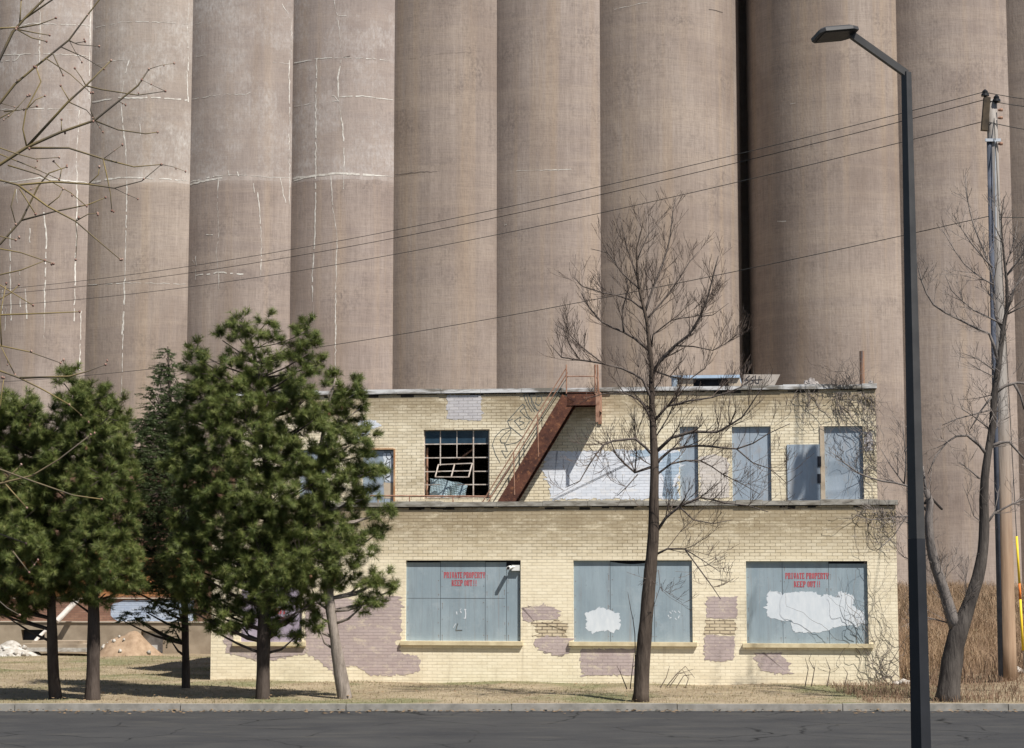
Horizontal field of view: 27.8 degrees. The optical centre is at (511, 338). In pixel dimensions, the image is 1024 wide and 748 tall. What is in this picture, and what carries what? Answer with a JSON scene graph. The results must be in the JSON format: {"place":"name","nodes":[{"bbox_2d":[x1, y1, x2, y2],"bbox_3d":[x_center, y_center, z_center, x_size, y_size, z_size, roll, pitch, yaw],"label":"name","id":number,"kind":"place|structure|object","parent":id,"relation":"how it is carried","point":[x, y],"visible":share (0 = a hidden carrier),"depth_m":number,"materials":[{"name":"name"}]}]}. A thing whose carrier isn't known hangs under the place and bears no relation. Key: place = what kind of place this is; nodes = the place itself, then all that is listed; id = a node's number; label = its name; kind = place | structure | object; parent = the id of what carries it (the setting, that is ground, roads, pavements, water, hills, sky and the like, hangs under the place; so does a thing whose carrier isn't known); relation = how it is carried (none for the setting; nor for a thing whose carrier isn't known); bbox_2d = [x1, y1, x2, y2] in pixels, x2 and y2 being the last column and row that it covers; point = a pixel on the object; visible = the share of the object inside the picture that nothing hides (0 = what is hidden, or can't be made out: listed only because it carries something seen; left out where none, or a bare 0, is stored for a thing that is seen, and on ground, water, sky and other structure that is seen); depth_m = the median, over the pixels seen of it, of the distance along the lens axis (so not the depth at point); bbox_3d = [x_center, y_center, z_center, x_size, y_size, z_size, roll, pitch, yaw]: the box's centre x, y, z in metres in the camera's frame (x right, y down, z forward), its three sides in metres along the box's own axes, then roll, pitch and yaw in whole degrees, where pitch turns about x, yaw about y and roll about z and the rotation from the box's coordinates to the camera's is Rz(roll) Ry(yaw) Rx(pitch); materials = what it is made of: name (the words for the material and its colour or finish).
{"place":"outdoors","nodes":[
{"label":"outdoors","id":0,"kind":"place"},
{"bbox_2d":[0,0,185,615],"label":"budding tree","id":1,"kind":"object","parent":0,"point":[30,144],"visible":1,"depth_m":14.42,"materials":[{"name":"brown plant"}]},
{"bbox_2d":[0,711,1023,747],"bbox_3d":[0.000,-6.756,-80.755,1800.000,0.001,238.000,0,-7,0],"label":"road","id":2,"kind":"structure","parent":0,"point":[493,729],"depth_m":33.00,"materials":[{"name":"grey asphalt"}]},
{"bbox_2d":[0,672,1022,713],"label":"leaf litter","id":3,"kind":"object","parent":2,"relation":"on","point":[306,710],"visible":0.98,"depth_m":37.35,"materials":[{"name":"brown plant"}]},
{"bbox_2d":[0,703,1023,710],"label":"kerb","id":4,"kind":"structure","parent":2,"relation":"on","point":[466,707],"depth_m":37.49,"materials":[{"name":"concrete"}]},
{"bbox_2d":[811,24,930,747],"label":"street lamp","id":5,"kind":"object","parent":2,"relation":"on","point":[919,688],"visible":1,"depth_m":20.00,"materials":[{"name":"black metal"}]},
{"bbox_2d":[0,586,1023,703],"bbox_3d":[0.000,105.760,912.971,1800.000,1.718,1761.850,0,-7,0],"label":"ground","id":6,"kind":"structure","parent":0,"point":[193,691],"depth_m":41.26,"materials":[{"name":"beige plant"}]},
{"bbox_2d":[0,640,41,656],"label":"rubble mound","id":7,"kind":"object","parent":6,"relation":"on","point":[10,648],"visible":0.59,"depth_m":58.26,"materials":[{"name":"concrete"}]},
{"bbox_2d":[0,384,85,698],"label":"pine tree","id":8,"kind":"object","parent":6,"relation":"on","point":[20,438],"visible":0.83,"depth_m":38.90,"materials":[{"name":"green plant"}]},
{"bbox_2d":[0,0,92,457],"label":"grain silo","id":9,"kind":"object","parent":6,"relation":"on","point":[52,238],"visible":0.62,"depth_m":126.08,"materials":[{"name":"concrete"}]},
{"bbox_2d":[20,640,86,651],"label":"broken concrete slab","id":10,"kind":"structure","parent":6,"relation":"on","point":[63,646],"depth_m":58.42,"materials":[{"name":"grey concrete"}]},
{"bbox_2d":[34,601,78,640],"bbox_3d":[-13.096,8.093,59.436,1.471,1.268,0.182,6,-9,-43],"label":"fallen pipe","id":11,"kind":"object","parent":10,"relation":"on","point":[65,612],"visible":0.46,"depth_m":59.53,"materials":[{"name":"metal"}]},
{"bbox_2d":[22,358,149,699],"bbox_3d":[-8.107,3.663,39.100,2.349,6.712,3.158,5,-8,-38],"label":"pine tree","id":12,"kind":"object","parent":6,"relation":"on","point":[112,565],"visible":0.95,"depth_m":38.67,"materials":[{"name":"green plant"}]},
{"bbox_2d":[0,459,235,653],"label":"brown brick building","id":13,"kind":"structure","parent":6,"relation":"on","point":[72,624],"depth_m":60.14,"materials":[{"name":"brown brick"}]},
{"bbox_2d":[23,630,44,639],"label":"basement window","id":14,"kind":"structure","parent":13,"relation":"in","point":[26,635],"depth_m":60.54,"materials":[{"name":"black glass"}]},
{"bbox_2d":[143,631,162,652],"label":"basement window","id":15,"kind":"structure","parent":13,"relation":"in","point":[155,642],"depth_m":60.02,"materials":[{"name":"grey glass"}]},
{"bbox_2d":[100,631,163,656],"bbox_3d":[-10.813,8.687,58.472,2.117,0.853,1.839,-1,-7,8],"label":"dirt mound","id":16,"kind":"object","parent":6,"relation":"on","point":[133,643],"visible":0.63,"depth_m":58.01,"materials":[{"name":"soil"}]},
{"bbox_2d":[84,0,192,457],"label":"grain silo","id":17,"kind":"object","parent":6,"relation":"on","point":[147,231],"visible":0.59,"depth_m":125.71,"materials":[{"name":"concrete"}]},
{"bbox_2d":[110,346,214,687],"bbox_3d":[-7.109,3.842,42.040,2.324,7.430,2.415,0,-7,0],"label":"spruce tree","id":18,"kind":"object","parent":6,"relation":"on","point":[152,516],"visible":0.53,"depth_m":41.83,"materials":[{"name":"green plant"}]},
{"bbox_2d":[186,0,293,454],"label":"grain silo","id":19,"kind":"object","parent":6,"relation":"on","point":[241,135],"visible":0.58,"depth_m":125.46,"materials":[{"name":"concrete"}]},
{"bbox_2d":[153,304,342,698],"bbox_3d":[-4.945,3.193,39.205,3.647,7.855,2.753,2,-7,-15],"label":"pine tree","id":20,"kind":"object","parent":6,"relation":"on","point":[269,567],"visible":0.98,"depth_m":39.02,"materials":[{"name":"green plant"}]},
{"bbox_2d":[289,0,394,390],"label":"grain silo","id":21,"kind":"object","parent":6,"relation":"on","point":[342,184],"visible":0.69,"depth_m":124.92,"materials":[{"name":"concrete"}]},
{"bbox_2d":[290,364,401,698],"bbox_3d":[-3.196,3.768,39.613,2.276,6.737,2.318,0,-7,0],"label":"pine tree","id":22,"kind":"object","parent":6,"relation":"on","point":[346,545],"visible":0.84,"depth_m":39.35,"materials":[{"name":"green plant"}]},
{"bbox_2d":[392,0,496,388],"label":"grain silo","id":23,"kind":"object","parent":6,"relation":"on","point":[445,118],"visible":0.32,"depth_m":124.39,"materials":[{"name":"concrete"}]},
{"bbox_2d":[497,0,601,388],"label":"grain silo","id":24,"kind":"object","parent":6,"relation":"on","point":[548,99],"visible":0.37,"depth_m":124.00,"materials":[{"name":"concrete"}]},
{"bbox_2d":[210,383,898,704],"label":"brick building","id":25,"kind":"structure","parent":6,"relation":"on","point":[465,605],"depth_m":44.30,"materials":[{"name":"brick"}]},
{"bbox_2d":[241,581,301,641],"bbox_3d":[-5.204,5.717,44.909,1.356,1.741,0.021,-1,-7,8],"label":"boarded window","id":26,"kind":"structure","parent":25,"relation":"in","point":[254,632],"depth_m":44.80,"materials":[{"name":"blue paint"}]},
{"bbox_2d":[300,450,325,495],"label":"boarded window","id":27,"kind":"structure","parent":25,"relation":"in","point":[303,480],"depth_m":47.26,"materials":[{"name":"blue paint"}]},
{"bbox_2d":[363,450,393,502],"bbox_3d":[-3.027,3.295,47.058,0.728,1.527,0.102,-1,-7,8],"label":"boarded window","id":28,"kind":"structure","parent":25,"relation":"in","point":[381,452],"depth_m":47.03,"materials":[{"name":"blue paint"}]},
{"bbox_2d":[372,448,394,500],"bbox_3d":[-3.027,3.266,46.976,0.762,1.549,0.070,-1,-7,8],"label":"window frame","id":29,"kind":"structure","parent":25,"relation":"in","point":[372,448],"depth_m":46.93,"materials":[{"name":"brown metal"}]},
{"bbox_2d":[430,478,467,497],"bbox_3d":[-1.436,3.388,46.895,0.871,0.447,0.175,-1,-7,8],"label":"tarpaulin","id":30,"kind":"object","parent":25,"relation":"on","point":[445,487],"visible":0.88,"depth_m":46.90,"materials":[{"name":"blue plastic"}]},
{"bbox_2d":[424,429,489,498],"bbox_3d":[-1.250,2.847,46.892,1.516,1.559,0.590,-1,-7,8],"label":"broken window","id":31,"kind":"structure","parent":25,"relation":"in","point":[431,437],"depth_m":46.89,"materials":[{"name":"paint"}]},
{"bbox_2d":[406,560,520,640],"bbox_3d":[-1.034,5.621,44.403,2.492,1.715,0.104,-1,-7,8],"label":"boarded window","id":32,"kind":"structure","parent":25,"relation":"in","point":[447,600],"depth_m":44.36,"materials":[{"name":"blue paint"}]},
{"bbox_2d":[506,565,519,570],"bbox_3d":[0.008,4.896,44.185,0.344,0.120,0.163,5,-8,-36],"label":"security camera","id":33,"kind":"object","parent":25,"relation":"attached to","point":[515,567],"visible":1,"depth_m":44.20,"materials":[{"name":"white plastic"}]},
{"bbox_2d":[482,364,601,501],"bbox_3d":[0.666,2.596,46.204,2.665,3.977,0.631,-1,-7,8],"label":"fire escape","id":34,"kind":"object","parent":25,"relation":"attached to","point":[539,449],"visible":0.9,"depth_m":45.94,"materials":[{"name":"paint"}]},
{"bbox_2d":[574,560,692,641],"bbox_3d":[2.569,5.571,43.908,2.521,1.721,0.103,-1,-7,8],"label":"boarded window","id":35,"kind":"structure","parent":25,"relation":"in","point":[602,588],"depth_m":43.88,"materials":[{"name":"blue paint"}]},
{"bbox_2d":[680,427,698,499],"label":"boarded window","id":36,"kind":"structure","parent":25,"relation":"in","point":[691,453],"depth_m":46.13,"materials":[{"name":"blue paint"}]},
{"bbox_2d":[670,375,740,386],"bbox_3d":[4.706,1.433,50.004,1.629,0.935,2.449,-1,-7,8],"label":"roof housing","id":37,"kind":"object","parent":25,"relation":"on","point":[708,380],"visible":0.3,"depth_m":49.29,"materials":[{"name":"white metal"}]},
{"bbox_2d":[732,426,771,500],"bbox_3d":[5.329,2.945,45.976,0.859,1.975,0.102,-1,-7,8],"label":"boarded window","id":38,"kind":"structure","parent":25,"relation":"in","point":[756,451],"depth_m":45.95,"materials":[{"name":"blue paint"}]},
{"bbox_2d":[740,363,773,385],"bbox_3d":[5.459,1.029,47.064,1.031,1.080,0.581,-4,-8,33],"label":"roof sapling","id":39,"kind":"object","parent":25,"relation":"on","point":[753,377],"visible":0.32,"depth_m":47.03,"materials":[{"name":"brown plant"}]},
{"bbox_2d":[743,374,779,385],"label":"roof panel","id":40,"kind":"structure","parent":25,"relation":"on","point":[757,377],"depth_m":47.56,"materials":[{"name":"grey metal"}]},
{"bbox_2d":[746,561,868,643],"bbox_3d":[6.205,5.535,43.428,2.552,1.718,0.104,-1,-7,8],"label":"boarded window","id":41,"kind":"structure","parent":25,"relation":"in","point":[770,619],"depth_m":43.39,"materials":[{"name":"blue paint"}]},
{"bbox_2d":[764,390,871,460],"bbox_3d":[6.842,1.907,45.687,2.515,1.589,0.163,-1,-7,8],"label":"climbing vine","id":42,"kind":"object","parent":25,"relation":"attached to","point":[808,405],"visible":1,"depth_m":45.75,"materials":[{"name":"brown plant"}]},
{"bbox_2d":[804,378,873,383],"bbox_3d":[7.263,0.987,46.033,1.546,0.268,0.219,-1,-7,8],"label":"rubble","id":43,"kind":"object","parent":25,"relation":"on","point":[810,381],"visible":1,"depth_m":46.04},
{"bbox_2d":[808,352,875,385],"bbox_3d":[7.293,0.652,45.709,1.610,0.786,0.157,-1,-7,8],"label":"climbing vine","id":44,"kind":"object","parent":25,"relation":"attached to","point":[844,383],"visible":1,"depth_m":45.73,"materials":[{"name":"brown plant"}]},
{"bbox_2d":[824,426,863,498],"bbox_3d":[7.329,2.916,45.671,0.840,1.964,0.020,-1,-7,8],"label":"boarded window","id":45,"kind":"structure","parent":25,"relation":"in","point":[837,476],"depth_m":45.68,"materials":[{"name":"blue paint"}]},
{"bbox_2d":[785,560,908,681],"bbox_3d":[7.072,5.833,42.995,2.767,2.589,0.277,-1,-7,8],"label":"climbing vine","id":46,"kind":"object","parent":25,"relation":"attached to","point":[886,672],"visible":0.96,"depth_m":42.94,"materials":[{"name":"brown plant"}]},
{"bbox_2d":[835,546,874,668],"bbox_3d":[6.972,5.553,43.103,1.181,2.655,0.152,-1,-7,8],"label":"climbing vine","id":47,"kind":"object","parent":25,"relation":"attached to","point":[859,615],"visible":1,"depth_m":43.07,"materials":[{"name":"brown plant"}]},
{"bbox_2d":[859,351,864,383],"bbox_3d":[7.898,0.899,46.659,0.109,1.237,0.109,-1,-7,8],"label":"vent pipe","id":48,"kind":"object","parent":25,"relation":"attached to","point":[862,369],"visible":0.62,"depth_m":46.64,"materials":[{"name":"metal"}]},
{"bbox_2d":[824,371,905,455],"bbox_3d":[7.856,1.642,45.593,1.952,1.883,0.136,-1,-7,8],"label":"climbing vine","id":49,"kind":"object","parent":25,"relation":"attached to","point":[869,398],"visible":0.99,"depth_m":45.64,"materials":[{"name":"brown plant"}]},
{"bbox_2d":[822,501,907,561],"bbox_3d":[7.541,4.024,43.242,2.096,1.280,0.113,-1,-7,8],"label":"climbing vine","id":50,"kind":"object","parent":25,"relation":"attached to","point":[884,514],"visible":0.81,"depth_m":43.27,"materials":[{"name":"brown plant"}]},
{"bbox_2d":[835,392,902,498],"bbox_3d":[7.996,2.504,45.485,1.884,2.850,0.116,-1,-7,8],"label":"climbing vine","id":51,"kind":"object","parent":25,"relation":"attached to","point":[865,470],"visible":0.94,"depth_m":45.51,"materials":[{"name":"brown plant"}]},
{"bbox_2d":[617,595,635,688],"bbox_3d":[2.316,5.583,38.596,0.735,1.897,0.128,-1,-7,5],"label":"sapling","id":52,"kind":"object","parent":6,"relation":"on","point":[633,657],"visible":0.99,"depth_m":38.56,"materials":[{"name":"brown plant"}]},
{"bbox_2d":[600,0,742,387],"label":"grain silo","id":53,"kind":"object","parent":6,"relation":"on","point":[669,87],"visible":0.43,"depth_m":124.00,"materials":[{"name":"concrete"}]},
{"bbox_2d":[538,188,813,701],"bbox_3d":[3.046,1.946,38.768,5.140,9.926,2.109,0,-7,0],"label":"bare tree","id":54,"kind":"object","parent":6,"relation":"on","point":[642,669],"visible":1,"depth_m":38.73,"materials":[{"name":"brown plant"}]},
{"bbox_2d":[660,666,694,687],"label":"sapling","id":55,"kind":"object","parent":6,"relation":"on","point":[678,673],"visible":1,"depth_m":41.99,"materials":[{"name":"brown plant"}]},
{"bbox_2d":[738,0,749,374],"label":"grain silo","id":56,"kind":"object","parent":6,"relation":"on","point":[744,164],"visible":0.03,"depth_m":131.91,"materials":[{"name":"concrete"}]},
{"bbox_2d":[805,655,847,686],"bbox_3d":[6.422,6.781,42.311,0.894,0.673,0.162,0,-7,-3],"label":"sapling","id":57,"kind":"object","parent":6,"relation":"on","point":[814,671],"visible":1,"depth_m":42.29,"materials":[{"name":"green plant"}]},
{"bbox_2d":[746,0,907,585],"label":"grain silo","id":58,"kind":"object","parent":6,"relation":"on","point":[827,309],"visible":0.46,"depth_m":122.97,"materials":[{"name":"concrete"}]},
{"bbox_2d":[898,678,909,684],"bbox_3d":[8.062,7.098,42.661,0.251,0.187,0.232,-5,-8,39],"label":"stone","id":59,"kind":"object","parent":6,"relation":"on","point":[900,681],"visible":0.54,"depth_m":42.63,"materials":[{"name":"grey stone"}]},
{"bbox_2d":[826,169,1023,701],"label":"bare tree","id":60,"kind":"object","parent":6,"relation":"on","point":[951,667],"visible":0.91,"depth_m":38.75,"materials":[{"name":"brown plant"}]},
{"bbox_2d":[829,664,1023,702],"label":"verge weeds","id":61,"kind":"object","parent":6,"relation":"on","point":[879,691],"visible":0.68,"depth_m":40.28,"materials":[{"name":"brown plant"}]},
{"bbox_2d":[896,0,1021,586],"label":"grain silo","id":62,"kind":"object","parent":6,"relation":"on","point":[948,50],"visible":0.3,"depth_m":121.78,"materials":[{"name":"concrete"}]},
{"bbox_2d":[897,580,1023,686],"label":"dry tall grass","id":63,"kind":"structure","parent":6,"relation":"on","point":[957,588],"depth_m":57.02,"materials":[{"name":"plant"}]},
{"bbox_2d":[980,89,1016,681],"bbox_3d":[9.898,1.011,42.144,0.453,12.376,0.395,0,-7,0],"label":"utility pole","id":64,"kind":"object","parent":6,"relation":"on","point":[1006,637],"visible":0.91,"depth_m":41.85,"materials":[{"name":"brown wood"}]},
{"bbox_2d":[0,122,1023,305],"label":"power line","id":65,"kind":"object","parent":64,"relation":"attached to","point":[555,222],"visible":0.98,"depth_m":52.59,"materials":[{"name":"metal"}]},
{"bbox_2d":[2,100,1023,293],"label":"power line","id":66,"kind":"object","parent":64,"relation":"attached to","point":[555,204],"visible":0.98,"depth_m":52.47,"materials":[{"name":"metal"}]},
{"bbox_2d":[4,216,1023,381],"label":"power line","id":67,"kind":"object","parent":64,"relation":"attached to","point":[598,298],"visible":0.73,"depth_m":50.90,"materials":[{"name":"metal"}]},
{"bbox_2d":[7,92,1023,288],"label":"power line","id":68,"kind":"object","parent":64,"relation":"attached to","point":[559,195],"visible":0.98,"depth_m":52.40,"materials":[{"name":"metal"}]},
{"bbox_2d":[994,119,1023,665],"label":"guy wire","id":69,"kind":"object","parent":64,"relation":"attached to","point":[1019,589],"visible":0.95,"depth_m":39.99,"materials":[{"name":"grey metal"}]},
{"bbox_2d":[1006,0,1023,583],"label":"grain silo","id":70,"kind":"object","parent":6,"relation":"on","point":[1015,29],"visible":0.15,"depth_m":122.60,"materials":[{"name":"concrete"}]}
]}

